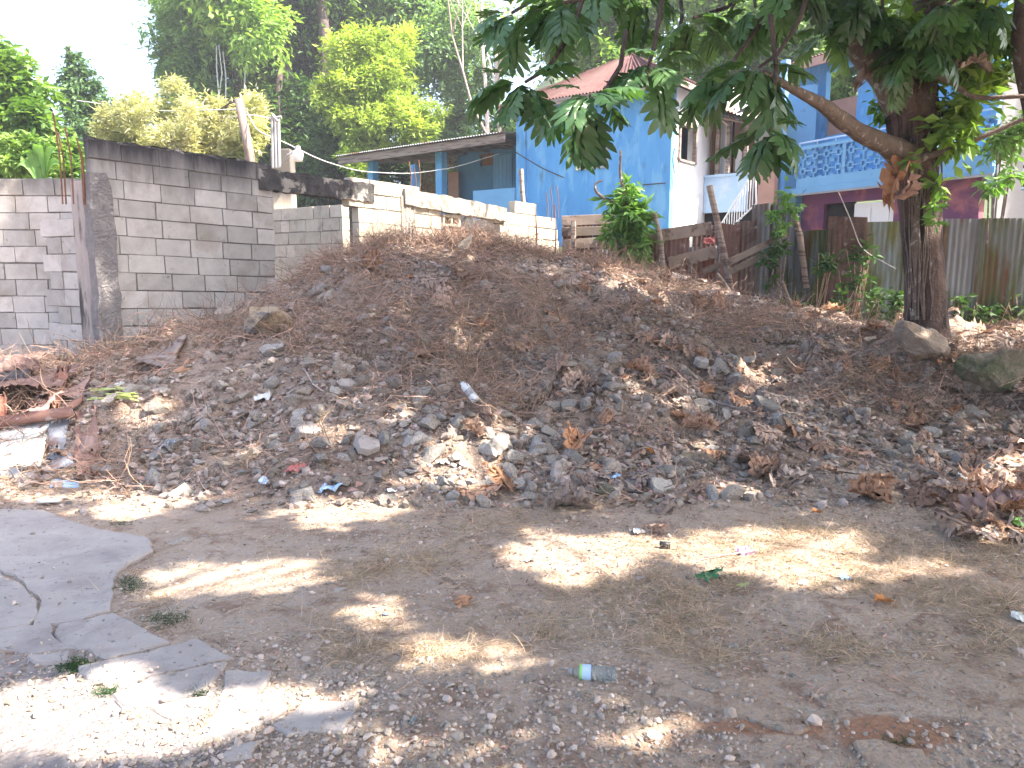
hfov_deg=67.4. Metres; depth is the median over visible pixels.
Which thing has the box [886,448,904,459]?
stone
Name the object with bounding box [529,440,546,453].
stone
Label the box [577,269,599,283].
fallen leaf
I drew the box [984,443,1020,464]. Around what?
fallen leaf
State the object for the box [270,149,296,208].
concrete pillar
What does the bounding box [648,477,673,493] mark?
stone
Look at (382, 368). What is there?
stone
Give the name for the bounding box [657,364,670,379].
fallen leaf
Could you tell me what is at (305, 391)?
stone
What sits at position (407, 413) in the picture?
stone
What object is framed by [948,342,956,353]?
fallen leaf
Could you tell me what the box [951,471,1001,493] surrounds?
fallen leaf
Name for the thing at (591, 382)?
fallen leaf
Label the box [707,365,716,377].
stone
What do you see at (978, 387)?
stone
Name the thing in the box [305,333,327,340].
stone
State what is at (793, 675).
stone
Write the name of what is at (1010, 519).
fallen leaf
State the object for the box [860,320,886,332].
fallen leaf
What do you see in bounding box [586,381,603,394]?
fallen leaf
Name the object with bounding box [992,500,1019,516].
fallen leaf
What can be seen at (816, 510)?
fallen leaf
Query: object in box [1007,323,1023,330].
fallen leaf
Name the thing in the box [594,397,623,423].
stone
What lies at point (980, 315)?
weed clump
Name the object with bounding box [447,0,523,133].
bare tree
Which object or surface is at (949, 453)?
stone
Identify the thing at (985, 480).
fallen leaf
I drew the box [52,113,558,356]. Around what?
block wall
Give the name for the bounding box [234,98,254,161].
utility pole
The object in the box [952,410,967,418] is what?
stone
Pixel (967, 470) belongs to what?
fallen leaf
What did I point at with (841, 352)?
stone
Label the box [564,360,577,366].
stone
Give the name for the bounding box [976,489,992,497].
fallen leaf
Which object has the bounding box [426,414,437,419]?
stone
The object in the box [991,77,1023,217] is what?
grey house
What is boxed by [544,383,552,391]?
stone
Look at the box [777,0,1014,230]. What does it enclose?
two storey house
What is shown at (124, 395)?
green stalks
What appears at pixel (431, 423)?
stone
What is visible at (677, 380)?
fallen leaf
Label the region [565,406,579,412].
fallen leaf
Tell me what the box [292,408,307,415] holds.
stone
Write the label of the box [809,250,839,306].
weed clump
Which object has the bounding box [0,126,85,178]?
thicket
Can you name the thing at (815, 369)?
stone
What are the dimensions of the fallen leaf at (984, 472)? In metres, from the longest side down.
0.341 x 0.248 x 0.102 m
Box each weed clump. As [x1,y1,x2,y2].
[791,294,807,307]
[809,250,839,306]
[817,284,862,312]
[835,260,877,321]
[838,234,883,321]
[848,281,903,323]
[874,307,901,324]
[884,287,903,324]
[947,292,978,319]
[964,308,984,323]
[965,297,998,323]
[983,294,1020,330]
[1003,297,1023,328]
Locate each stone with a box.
[89,464,99,474]
[97,465,112,475]
[101,393,118,406]
[102,385,114,394]
[118,417,130,422]
[122,384,139,392]
[135,482,145,491]
[144,401,168,413]
[145,467,164,483]
[147,340,161,346]
[147,466,161,472]
[149,375,156,382]
[149,447,168,459]
[153,483,162,492]
[154,422,166,432]
[159,387,170,394]
[160,437,183,452]
[166,482,193,497]
[168,536,192,544]
[184,389,195,400]
[191,437,213,451]
[194,459,205,464]
[196,406,211,420]
[200,418,214,430]
[203,350,215,360]
[215,499,232,503]
[216,380,229,389]
[216,459,231,470]
[219,430,230,438]
[231,409,248,417]
[237,448,253,465]
[238,469,250,473]
[239,390,252,399]
[246,420,260,428]
[250,410,262,420]
[252,465,262,474]
[260,343,283,356]
[262,436,271,447]
[263,376,279,388]
[265,440,283,449]
[268,432,280,436]
[277,367,291,373]
[280,394,303,407]
[289,492,302,503]
[290,416,303,428]
[290,486,314,500]
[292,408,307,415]
[297,386,311,394]
[304,355,318,367]
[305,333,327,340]
[309,283,325,294]
[311,380,324,385]
[311,437,332,447]
[313,404,324,414]
[314,452,328,462]
[316,292,325,305]
[320,324,338,333]
[321,265,331,274]
[323,288,335,300]
[330,385,342,395]
[331,360,344,372]
[331,475,351,486]
[334,363,350,379]
[337,400,350,408]
[337,453,350,460]
[340,364,355,375]
[340,434,350,443]
[354,375,371,386]
[355,313,375,322]
[367,304,377,308]
[373,360,391,372]
[373,471,383,480]
[374,457,388,462]
[377,493,396,504]
[378,431,390,443]
[382,327,398,341]
[384,376,400,388]
[394,402,406,411]
[396,346,407,353]
[398,410,417,417]
[398,420,409,427]
[401,428,411,436]
[402,434,412,446]
[403,469,416,473]
[406,430,433,444]
[412,332,428,343]
[412,394,425,409]
[412,666,425,671]
[415,386,433,395]
[418,418,439,429]
[421,443,445,462]
[424,405,440,413]
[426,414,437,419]
[434,412,445,421]
[435,269,451,274]
[436,382,454,394]
[436,475,449,485]
[440,369,449,378]
[441,374,453,382]
[445,490,459,499]
[446,478,454,487]
[450,413,464,428]
[450,451,463,460]
[457,234,472,255]
[465,479,479,484]
[475,494,496,507]
[478,442,496,458]
[479,478,493,484]
[480,279,493,287]
[483,427,494,435]
[488,435,508,451]
[488,449,502,458]
[489,494,497,500]
[495,409,511,416]
[496,431,512,450]
[502,426,517,434]
[502,462,516,479]
[503,403,517,410]
[505,325,521,332]
[505,449,525,461]
[513,478,526,489]
[518,491,539,502]
[521,434,531,441]
[524,673,536,682]
[525,481,536,492]
[526,417,542,427]
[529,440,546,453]
[531,435,541,442]
[532,442,553,453]
[534,406,553,416]
[541,425,560,436]
[544,304,554,313]
[544,325,558,338]
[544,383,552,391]
[545,401,560,408]
[545,454,560,463]
[546,346,563,354]
[553,279,565,289]
[560,460,567,470]
[561,399,577,410]
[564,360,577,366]
[564,448,584,464]
[572,469,587,485]
[580,397,591,411]
[584,360,596,368]
[585,432,602,442]
[592,407,613,412]
[594,336,605,342]
[595,484,614,497]
[602,381,615,390]
[602,466,611,474]
[605,458,623,473]
[606,351,622,364]
[607,382,626,390]
[607,393,620,402]
[608,489,620,500]
[610,405,620,414]
[614,400,623,410]
[617,344,627,349]
[638,324,649,329]
[643,394,655,404]
[644,297,654,303]
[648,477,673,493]
[650,498,663,504]
[657,381,668,391]
[657,408,670,416]
[657,468,665,477]
[658,465,687,475]
[659,337,671,345]
[663,306,672,312]
[673,455,684,463]
[678,457,694,466]
[680,451,716,464]
[681,368,694,376]
[683,629,700,634]
[691,473,703,478]
[693,398,707,405]
[700,405,711,411]
[701,444,714,454]
[705,484,718,499]
[713,358,729,374]
[719,484,746,499]
[722,408,730,418]
[725,456,737,462]
[726,353,737,360]
[726,643,738,647]
[734,374,744,382]
[736,426,755,436]
[736,478,746,482]
[738,471,750,476]
[739,355,754,363]
[746,436,761,444]
[754,479,762,486]
[768,412,780,423]
[768,475,785,483]
[771,368,782,375]
[776,416,792,430]
[780,312,796,320]
[789,673,797,678]
[811,367,825,374]
[812,461,825,465]
[821,425,826,431]
[822,453,838,459]
[834,348,847,355]
[845,413,862,422]
[846,392,859,403]
[855,407,870,414]
[863,336,876,342]
[866,660,881,665]
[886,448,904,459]
[898,436,908,445]
[900,444,915,456]
[902,471,915,478]
[904,431,915,438]
[905,693,914,696]
[906,440,916,446]
[923,426,942,437]
[924,366,934,378]
[930,445,941,450]
[939,412,951,418]
[946,451,962,455]
[951,452,963,465]
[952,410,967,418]
[963,405,979,417]
[964,381,976,391]
[974,410,990,418]
[975,385,981,391]
[978,459,996,471]
[1003,392,1016,401]
[1005,462,1018,467]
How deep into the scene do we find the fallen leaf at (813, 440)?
6.42 m
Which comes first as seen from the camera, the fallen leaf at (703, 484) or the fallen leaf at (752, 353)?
the fallen leaf at (703, 484)
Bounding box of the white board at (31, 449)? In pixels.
[0,431,48,468]
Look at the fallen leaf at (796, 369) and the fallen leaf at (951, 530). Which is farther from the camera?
the fallen leaf at (796, 369)
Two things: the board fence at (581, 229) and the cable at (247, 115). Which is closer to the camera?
the board fence at (581, 229)
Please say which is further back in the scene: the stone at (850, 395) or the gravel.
the stone at (850, 395)
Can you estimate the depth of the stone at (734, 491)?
5.34 m
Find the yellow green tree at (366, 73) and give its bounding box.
[307,15,454,246]
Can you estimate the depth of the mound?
6.98 m
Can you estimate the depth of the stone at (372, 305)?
8.15 m
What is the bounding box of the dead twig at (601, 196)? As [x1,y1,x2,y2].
[594,180,625,205]
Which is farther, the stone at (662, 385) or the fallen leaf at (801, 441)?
the stone at (662, 385)
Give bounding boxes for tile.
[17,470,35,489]
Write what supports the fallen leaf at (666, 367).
on the mound
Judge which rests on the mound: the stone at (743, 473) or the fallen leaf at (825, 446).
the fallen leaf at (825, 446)
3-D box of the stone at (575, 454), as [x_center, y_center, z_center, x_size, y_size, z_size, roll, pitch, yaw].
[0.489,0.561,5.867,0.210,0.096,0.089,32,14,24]
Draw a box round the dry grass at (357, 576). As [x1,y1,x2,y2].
[28,461,1023,685]
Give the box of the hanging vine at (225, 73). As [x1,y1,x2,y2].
[222,51,225,97]
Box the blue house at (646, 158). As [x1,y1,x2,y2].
[497,53,732,246]
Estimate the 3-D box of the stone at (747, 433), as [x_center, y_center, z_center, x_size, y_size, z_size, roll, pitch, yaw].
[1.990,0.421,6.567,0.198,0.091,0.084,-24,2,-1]
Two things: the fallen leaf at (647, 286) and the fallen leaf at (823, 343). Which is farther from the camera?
the fallen leaf at (647, 286)
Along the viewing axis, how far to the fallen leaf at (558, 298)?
9.31 m
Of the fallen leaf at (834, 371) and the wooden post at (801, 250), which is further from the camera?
the wooden post at (801, 250)
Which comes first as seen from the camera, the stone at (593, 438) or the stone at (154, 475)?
the stone at (154, 475)
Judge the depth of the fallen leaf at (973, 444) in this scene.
6.57 m
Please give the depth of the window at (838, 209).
16.35 m
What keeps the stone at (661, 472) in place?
on the mound
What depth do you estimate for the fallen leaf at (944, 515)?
4.69 m
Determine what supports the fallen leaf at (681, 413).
on the mound
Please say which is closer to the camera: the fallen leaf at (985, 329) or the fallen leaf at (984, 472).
the fallen leaf at (984, 472)
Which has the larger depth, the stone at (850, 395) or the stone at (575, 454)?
the stone at (850, 395)
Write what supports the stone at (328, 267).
on the mound
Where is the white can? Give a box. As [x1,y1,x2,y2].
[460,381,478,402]
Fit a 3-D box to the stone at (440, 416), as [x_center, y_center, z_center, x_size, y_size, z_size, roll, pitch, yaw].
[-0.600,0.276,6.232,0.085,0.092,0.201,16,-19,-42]
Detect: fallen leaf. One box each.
[361,247,383,271]
[363,269,379,281]
[364,426,378,437]
[411,294,424,301]
[411,345,443,358]
[417,270,450,288]
[429,340,444,353]
[430,284,453,306]
[443,260,459,270]
[452,595,475,607]
[457,268,487,288]
[457,481,501,501]
[461,417,486,437]
[476,317,492,326]
[480,402,502,418]
[482,460,519,490]
[506,339,536,352]
[512,413,523,423]
[523,350,532,362]
[543,479,595,506]
[544,309,569,322]
[544,350,569,370]
[548,274,561,280]
[550,373,567,390]
[551,294,567,302]
[554,391,563,396]
[562,366,589,389]
[563,420,592,455]
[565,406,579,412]
[566,273,582,285]
[576,471,594,487]
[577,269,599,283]
[578,281,587,290]
[582,375,597,388]
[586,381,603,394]
[589,462,608,473]
[593,397,615,418]
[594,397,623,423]
[598,407,613,423]
[599,343,611,350]
[599,474,609,479]
[616,373,632,379]
[618,282,632,287]
[624,297,635,303]
[624,355,653,374]
[627,286,636,296]
[627,352,657,361]
[629,468,658,488]
[630,446,648,460]
[631,329,658,344]
[641,523,667,532]
[642,280,662,295]
[643,332,658,342]
[643,369,660,382]
[646,498,678,515]
[648,373,657,387]
[649,298,662,304]
[650,303,666,311]
[653,446,672,465]
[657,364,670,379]
[658,330,677,351]
[660,336,680,349]
[661,364,682,381]
[662,273,672,282]
[662,380,685,395]
[669,334,690,344]
[670,377,693,395]
[670,408,688,419]
[672,272,691,282]
[676,296,691,308]
[679,408,720,431]
[683,342,695,357]
[685,404,692,412]
[688,290,707,308]
[689,477,713,492]
[694,348,707,357]
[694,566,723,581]
[695,380,716,394]
[701,447,727,457]
[705,288,718,302]
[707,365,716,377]
[710,291,726,309]
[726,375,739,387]
[727,391,752,406]
[733,451,752,459]
[737,358,746,370]
[737,380,757,394]
[738,448,758,461]
[743,366,751,379]
[744,352,758,357]
[746,450,778,479]
[752,420,784,443]
[754,385,767,395]
[754,405,762,420]
[756,458,784,482]
[761,389,790,403]
[764,345,782,357]
[768,486,794,496]
[769,469,796,487]
[770,424,787,430]
[771,376,785,385]
[772,330,795,344]
[774,464,820,482]
[783,417,798,437]
[788,312,801,320]
[789,438,808,445]
[791,363,804,374]
[796,435,810,446]
[799,338,823,367]
[799,432,826,450]
[805,435,839,454]
[806,310,821,321]
[809,334,829,350]
[811,323,829,334]
[811,507,822,512]
[814,356,841,375]
[814,461,842,473]
[821,301,845,310]
[826,339,855,356]
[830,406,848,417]
[835,353,853,370]
[841,444,855,453]
[843,404,861,420]
[843,471,893,503]
[846,410,868,427]
[855,438,870,443]
[858,324,875,330]
[858,449,873,455]
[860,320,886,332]
[861,345,876,356]
[862,471,900,486]
[869,355,891,369]
[874,592,893,601]
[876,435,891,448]
[883,397,899,411]
[887,370,901,381]
[888,365,917,385]
[894,472,925,489]
[897,381,935,394]
[899,408,929,428]
[901,364,911,372]
[901,389,921,404]
[901,399,914,411]
[904,481,941,507]
[905,483,917,495]
[911,474,940,484]
[913,455,925,464]
[918,428,933,441]
[921,379,941,394]
[923,397,936,407]
[923,480,948,495]
[925,492,944,503]
[926,477,952,500]
[927,446,942,460]
[928,479,956,490]
[930,507,995,540]
[935,500,952,509]
[936,460,951,473]
[936,484,974,492]
[941,372,968,398]
[943,483,982,503]
[944,525,972,537]
[946,404,964,419]
[947,488,997,510]
[948,307,959,312]
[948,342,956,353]
[949,505,990,530]
[950,351,958,366]
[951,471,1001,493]
[951,478,983,495]
[956,525,998,543]
[958,462,985,478]
[960,439,984,451]
[960,450,984,468]
[960,466,980,478]
[963,392,978,403]
[965,504,1019,529]
[969,475,993,492]
[971,318,993,330]
[972,338,984,347]
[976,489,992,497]
[977,320,996,332]
[981,468,1001,486]
[982,324,1001,329]
[982,515,1005,533]
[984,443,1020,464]
[985,485,1023,509]
[991,508,1009,515]
[992,480,1023,492]
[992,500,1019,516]
[995,463,1023,483]
[995,509,1014,526]
[996,338,1017,349]
[998,482,1023,509]
[999,475,1014,481]
[1000,498,1023,511]
[1002,530,1023,545]
[1006,436,1023,442]
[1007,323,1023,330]
[1007,510,1023,519]
[1008,442,1023,448]
[1008,527,1023,547]
[1009,418,1023,438]
[1015,466,1023,478]
[1019,510,1023,521]
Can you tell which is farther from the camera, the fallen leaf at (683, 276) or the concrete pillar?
the concrete pillar
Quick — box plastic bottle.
[568,664,615,681]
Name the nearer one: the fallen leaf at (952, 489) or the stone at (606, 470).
the fallen leaf at (952, 489)
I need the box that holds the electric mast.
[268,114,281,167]
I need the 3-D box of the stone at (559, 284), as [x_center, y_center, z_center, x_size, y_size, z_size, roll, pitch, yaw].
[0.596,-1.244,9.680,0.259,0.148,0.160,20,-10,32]
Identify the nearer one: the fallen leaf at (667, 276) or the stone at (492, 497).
the stone at (492, 497)
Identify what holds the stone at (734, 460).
on the mound
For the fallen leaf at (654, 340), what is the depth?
8.35 m
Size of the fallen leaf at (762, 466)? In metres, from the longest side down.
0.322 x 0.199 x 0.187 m
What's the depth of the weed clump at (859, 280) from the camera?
10.78 m
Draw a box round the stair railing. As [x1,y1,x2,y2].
[721,178,756,224]
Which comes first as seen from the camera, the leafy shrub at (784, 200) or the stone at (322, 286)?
the stone at (322, 286)
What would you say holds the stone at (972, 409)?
on the mound
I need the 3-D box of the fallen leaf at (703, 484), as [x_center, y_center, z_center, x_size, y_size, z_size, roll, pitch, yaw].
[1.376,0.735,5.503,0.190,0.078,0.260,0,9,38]
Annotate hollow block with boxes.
[441,214,460,226]
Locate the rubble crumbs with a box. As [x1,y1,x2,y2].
[0,230,1023,514]
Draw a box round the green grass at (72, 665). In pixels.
[39,518,924,746]
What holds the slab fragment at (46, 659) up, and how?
on the ground at (860, 710)
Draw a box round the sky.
[0,0,889,182]
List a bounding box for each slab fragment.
[0,623,75,653]
[27,650,71,665]
[54,613,169,659]
[78,638,233,684]
[112,661,227,709]
[150,696,209,720]
[198,691,288,738]
[220,670,270,698]
[221,741,258,762]
[272,700,356,736]
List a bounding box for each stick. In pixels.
[303,367,336,400]
[626,491,691,503]
[704,549,758,557]
[706,398,846,439]
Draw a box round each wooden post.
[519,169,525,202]
[652,212,665,274]
[706,185,734,292]
[792,214,809,287]
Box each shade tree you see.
[514,0,749,87]
[680,0,903,100]
[854,0,992,216]
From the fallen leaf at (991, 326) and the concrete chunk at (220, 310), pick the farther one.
the fallen leaf at (991, 326)
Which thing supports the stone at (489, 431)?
on the mound
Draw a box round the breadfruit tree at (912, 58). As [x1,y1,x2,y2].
[467,0,1023,341]
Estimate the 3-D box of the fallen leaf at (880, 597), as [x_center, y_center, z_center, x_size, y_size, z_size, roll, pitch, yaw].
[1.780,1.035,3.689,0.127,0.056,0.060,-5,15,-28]
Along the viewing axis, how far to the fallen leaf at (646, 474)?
5.61 m
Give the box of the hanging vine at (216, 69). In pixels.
[216,38,219,121]
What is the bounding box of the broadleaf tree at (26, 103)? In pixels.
[0,34,73,178]
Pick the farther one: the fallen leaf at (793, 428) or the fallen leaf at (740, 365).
the fallen leaf at (740, 365)
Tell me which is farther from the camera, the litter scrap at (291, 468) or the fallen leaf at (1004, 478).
the fallen leaf at (1004, 478)
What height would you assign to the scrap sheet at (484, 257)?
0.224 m
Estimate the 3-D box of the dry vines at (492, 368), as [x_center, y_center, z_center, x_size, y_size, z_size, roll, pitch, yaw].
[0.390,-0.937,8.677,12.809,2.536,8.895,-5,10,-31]
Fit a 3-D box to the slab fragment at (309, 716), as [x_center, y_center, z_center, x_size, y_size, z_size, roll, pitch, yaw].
[-0.707,1.215,2.762,0.288,0.056,0.226,0,8,0]
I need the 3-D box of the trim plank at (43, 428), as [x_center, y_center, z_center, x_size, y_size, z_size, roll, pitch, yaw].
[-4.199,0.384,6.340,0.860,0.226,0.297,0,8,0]
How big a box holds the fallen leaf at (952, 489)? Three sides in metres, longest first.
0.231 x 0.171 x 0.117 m
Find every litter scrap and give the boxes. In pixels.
[159,439,178,448]
[253,391,270,400]
[285,463,306,471]
[316,483,342,492]
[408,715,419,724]
[435,459,446,464]
[524,556,536,561]
[608,472,620,478]
[629,528,644,533]
[735,545,754,555]
[799,579,807,584]
[837,573,851,579]
[1007,515,1023,527]
[1010,610,1023,621]
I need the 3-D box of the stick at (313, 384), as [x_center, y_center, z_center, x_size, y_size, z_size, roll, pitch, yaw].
[-1.631,0.026,6.482,0.107,0.260,0.729,-7,11,-41]
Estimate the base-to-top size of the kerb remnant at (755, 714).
0.048 m
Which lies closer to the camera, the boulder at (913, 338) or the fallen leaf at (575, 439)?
the fallen leaf at (575, 439)
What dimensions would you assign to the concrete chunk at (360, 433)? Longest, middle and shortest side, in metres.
0.172 x 0.092 x 0.055 m
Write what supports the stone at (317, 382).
on the mound
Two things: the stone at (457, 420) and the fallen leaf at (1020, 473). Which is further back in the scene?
the stone at (457, 420)
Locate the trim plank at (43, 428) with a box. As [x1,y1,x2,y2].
[0,420,56,439]
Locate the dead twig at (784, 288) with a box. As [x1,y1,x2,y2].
[780,281,793,308]
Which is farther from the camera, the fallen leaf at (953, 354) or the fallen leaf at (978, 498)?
the fallen leaf at (953, 354)
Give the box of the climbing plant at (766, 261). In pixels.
[754,232,794,298]
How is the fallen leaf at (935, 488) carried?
on the ground at (860, 710)
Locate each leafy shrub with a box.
[212,113,270,162]
[763,175,806,299]
[970,106,1023,246]
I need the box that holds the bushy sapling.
[588,171,665,270]
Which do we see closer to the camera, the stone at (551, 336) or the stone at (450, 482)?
the stone at (450, 482)
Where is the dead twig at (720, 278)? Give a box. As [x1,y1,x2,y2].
[716,273,730,290]
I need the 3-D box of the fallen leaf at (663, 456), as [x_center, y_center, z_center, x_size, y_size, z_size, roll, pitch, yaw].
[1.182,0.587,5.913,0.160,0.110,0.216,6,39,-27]
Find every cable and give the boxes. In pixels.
[77,100,246,111]
[224,115,267,118]
[247,112,498,173]
[516,152,665,184]
[672,148,682,191]
[838,192,895,268]
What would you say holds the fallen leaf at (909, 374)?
on the mound
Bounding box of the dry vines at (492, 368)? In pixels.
[0,204,1023,518]
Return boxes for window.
[478,153,493,165]
[575,132,608,170]
[678,124,697,164]
[826,202,856,228]
[827,95,856,135]
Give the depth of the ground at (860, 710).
3.46 m
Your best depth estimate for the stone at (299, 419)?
6.11 m
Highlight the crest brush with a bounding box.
[286,209,620,280]
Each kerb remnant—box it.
[653,684,811,734]
[853,739,943,767]
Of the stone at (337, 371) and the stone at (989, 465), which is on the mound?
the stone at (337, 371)
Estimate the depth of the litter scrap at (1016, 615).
3.54 m
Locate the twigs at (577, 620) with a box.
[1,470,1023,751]
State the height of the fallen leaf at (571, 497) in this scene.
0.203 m
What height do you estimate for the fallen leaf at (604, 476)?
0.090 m
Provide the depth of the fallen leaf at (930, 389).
7.54 m
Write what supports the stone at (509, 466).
on the mound
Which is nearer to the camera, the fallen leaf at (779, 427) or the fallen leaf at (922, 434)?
the fallen leaf at (779, 427)
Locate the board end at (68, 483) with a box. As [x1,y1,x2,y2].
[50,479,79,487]
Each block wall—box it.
[0,178,94,360]
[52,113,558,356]
[272,205,349,287]
[466,219,493,240]
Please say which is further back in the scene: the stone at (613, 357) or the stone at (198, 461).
the stone at (613, 357)
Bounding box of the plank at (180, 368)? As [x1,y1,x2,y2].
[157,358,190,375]
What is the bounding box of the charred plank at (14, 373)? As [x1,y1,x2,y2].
[0,368,30,381]
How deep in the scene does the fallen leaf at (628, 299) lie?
9.13 m
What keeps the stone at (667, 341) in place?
on the mound
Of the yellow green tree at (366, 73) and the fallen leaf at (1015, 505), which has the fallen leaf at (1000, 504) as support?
the fallen leaf at (1015, 505)
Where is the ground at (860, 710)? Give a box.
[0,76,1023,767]
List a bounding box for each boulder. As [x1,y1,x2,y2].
[243,306,295,336]
[894,320,950,361]
[953,348,1023,392]
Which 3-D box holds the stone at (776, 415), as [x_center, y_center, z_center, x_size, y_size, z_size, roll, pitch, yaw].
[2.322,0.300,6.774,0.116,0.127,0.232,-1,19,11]
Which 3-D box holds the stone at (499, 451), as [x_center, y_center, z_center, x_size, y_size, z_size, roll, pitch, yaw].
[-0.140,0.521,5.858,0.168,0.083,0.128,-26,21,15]
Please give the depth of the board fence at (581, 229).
12.85 m
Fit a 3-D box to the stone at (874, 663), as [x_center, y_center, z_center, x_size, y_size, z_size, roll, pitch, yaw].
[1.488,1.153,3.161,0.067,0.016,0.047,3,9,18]
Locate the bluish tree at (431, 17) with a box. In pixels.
[372,0,549,165]
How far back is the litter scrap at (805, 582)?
3.90 m
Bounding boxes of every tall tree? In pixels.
[120,0,310,164]
[242,0,391,204]
[268,0,484,179]
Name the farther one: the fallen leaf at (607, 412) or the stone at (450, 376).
the stone at (450, 376)
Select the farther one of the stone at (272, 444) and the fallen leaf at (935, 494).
the stone at (272, 444)
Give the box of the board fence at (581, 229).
[562,214,737,285]
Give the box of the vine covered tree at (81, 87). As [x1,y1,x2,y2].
[45,45,121,177]
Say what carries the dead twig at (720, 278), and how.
on the mound
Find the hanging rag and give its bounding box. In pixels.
[703,237,714,243]
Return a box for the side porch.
[703,84,817,225]
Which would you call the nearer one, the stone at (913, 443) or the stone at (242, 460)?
the stone at (242, 460)
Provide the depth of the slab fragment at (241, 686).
2.96 m
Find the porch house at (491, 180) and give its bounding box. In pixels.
[335,131,515,231]
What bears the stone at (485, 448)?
on the mound
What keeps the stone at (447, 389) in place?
on the mound
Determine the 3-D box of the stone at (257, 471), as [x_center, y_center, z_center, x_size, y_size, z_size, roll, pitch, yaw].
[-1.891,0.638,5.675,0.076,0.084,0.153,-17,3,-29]
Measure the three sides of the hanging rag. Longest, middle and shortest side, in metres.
0.197 x 0.117 x 0.029 m
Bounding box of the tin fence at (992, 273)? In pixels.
[768,203,1023,330]
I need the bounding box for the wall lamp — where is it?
[285,146,302,161]
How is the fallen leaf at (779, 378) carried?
on the mound
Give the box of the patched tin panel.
[717,203,790,297]
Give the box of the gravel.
[0,386,1023,767]
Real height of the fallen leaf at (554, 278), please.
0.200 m
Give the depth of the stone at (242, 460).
5.75 m
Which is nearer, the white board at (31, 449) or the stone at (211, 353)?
the white board at (31, 449)
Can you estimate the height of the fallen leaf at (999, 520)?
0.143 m
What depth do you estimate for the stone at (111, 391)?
6.93 m
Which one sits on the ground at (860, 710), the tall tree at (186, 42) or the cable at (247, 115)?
the tall tree at (186, 42)
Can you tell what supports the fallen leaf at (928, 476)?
on the ground at (860, 710)
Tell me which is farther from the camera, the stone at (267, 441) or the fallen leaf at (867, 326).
the fallen leaf at (867, 326)
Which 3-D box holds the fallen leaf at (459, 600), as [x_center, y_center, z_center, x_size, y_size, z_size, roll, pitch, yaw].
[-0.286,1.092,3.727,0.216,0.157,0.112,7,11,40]
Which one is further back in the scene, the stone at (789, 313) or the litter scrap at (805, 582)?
the stone at (789, 313)
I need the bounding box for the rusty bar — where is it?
[0,406,75,426]
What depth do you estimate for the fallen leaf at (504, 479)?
5.61 m
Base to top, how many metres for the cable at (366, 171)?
0.937 m
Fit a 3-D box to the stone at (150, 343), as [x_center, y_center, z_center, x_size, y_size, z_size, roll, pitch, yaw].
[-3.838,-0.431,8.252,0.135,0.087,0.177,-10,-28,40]
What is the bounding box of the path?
[0,509,153,629]
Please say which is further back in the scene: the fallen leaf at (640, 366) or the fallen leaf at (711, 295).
the fallen leaf at (711, 295)
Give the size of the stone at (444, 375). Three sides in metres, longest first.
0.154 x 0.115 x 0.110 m
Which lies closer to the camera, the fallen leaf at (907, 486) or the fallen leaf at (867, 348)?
the fallen leaf at (907, 486)
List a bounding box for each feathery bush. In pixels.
[87,75,203,151]
[163,71,274,161]
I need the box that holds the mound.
[0,239,1023,500]
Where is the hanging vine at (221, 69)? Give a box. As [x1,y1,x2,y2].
[218,45,222,96]
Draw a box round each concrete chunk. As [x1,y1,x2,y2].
[35,498,61,502]
[213,306,236,325]
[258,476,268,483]
[295,421,320,437]
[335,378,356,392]
[353,431,363,450]
[355,435,379,454]
[536,410,550,422]
[550,461,562,483]
[557,427,569,439]
[693,356,708,368]
[725,394,736,404]
[753,395,780,412]
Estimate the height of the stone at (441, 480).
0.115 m
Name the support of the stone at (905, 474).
on the ground at (860, 710)
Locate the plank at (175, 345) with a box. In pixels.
[133,335,186,367]
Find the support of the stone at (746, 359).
on the mound
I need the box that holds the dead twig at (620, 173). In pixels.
[619,150,631,223]
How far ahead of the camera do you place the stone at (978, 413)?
7.14 m
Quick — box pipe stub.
[659,541,669,548]
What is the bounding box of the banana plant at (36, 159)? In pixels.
[14,144,62,178]
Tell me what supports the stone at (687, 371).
on the mound
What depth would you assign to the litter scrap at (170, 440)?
5.98 m
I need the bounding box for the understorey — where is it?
[259,104,514,217]
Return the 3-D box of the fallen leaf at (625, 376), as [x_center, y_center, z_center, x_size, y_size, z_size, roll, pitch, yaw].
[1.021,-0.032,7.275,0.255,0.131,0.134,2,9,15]
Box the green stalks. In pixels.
[87,385,138,400]
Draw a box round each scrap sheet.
[0,350,45,372]
[0,361,81,390]
[0,391,8,415]
[6,463,21,478]
[19,390,63,414]
[27,371,91,407]
[38,394,83,427]
[45,365,71,407]
[46,418,70,450]
[47,449,76,470]
[49,434,81,455]
[67,428,104,456]
[73,404,99,479]
[473,249,491,262]
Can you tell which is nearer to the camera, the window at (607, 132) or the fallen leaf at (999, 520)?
the fallen leaf at (999, 520)
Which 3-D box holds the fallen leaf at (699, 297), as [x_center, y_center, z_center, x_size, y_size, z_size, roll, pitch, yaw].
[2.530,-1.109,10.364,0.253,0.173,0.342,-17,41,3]
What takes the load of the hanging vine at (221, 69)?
hanging from the tall tree at (186, 42)
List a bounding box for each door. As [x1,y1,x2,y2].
[493,154,511,188]
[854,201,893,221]
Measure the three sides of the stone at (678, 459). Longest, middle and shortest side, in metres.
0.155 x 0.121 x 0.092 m
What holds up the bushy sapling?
on the mound

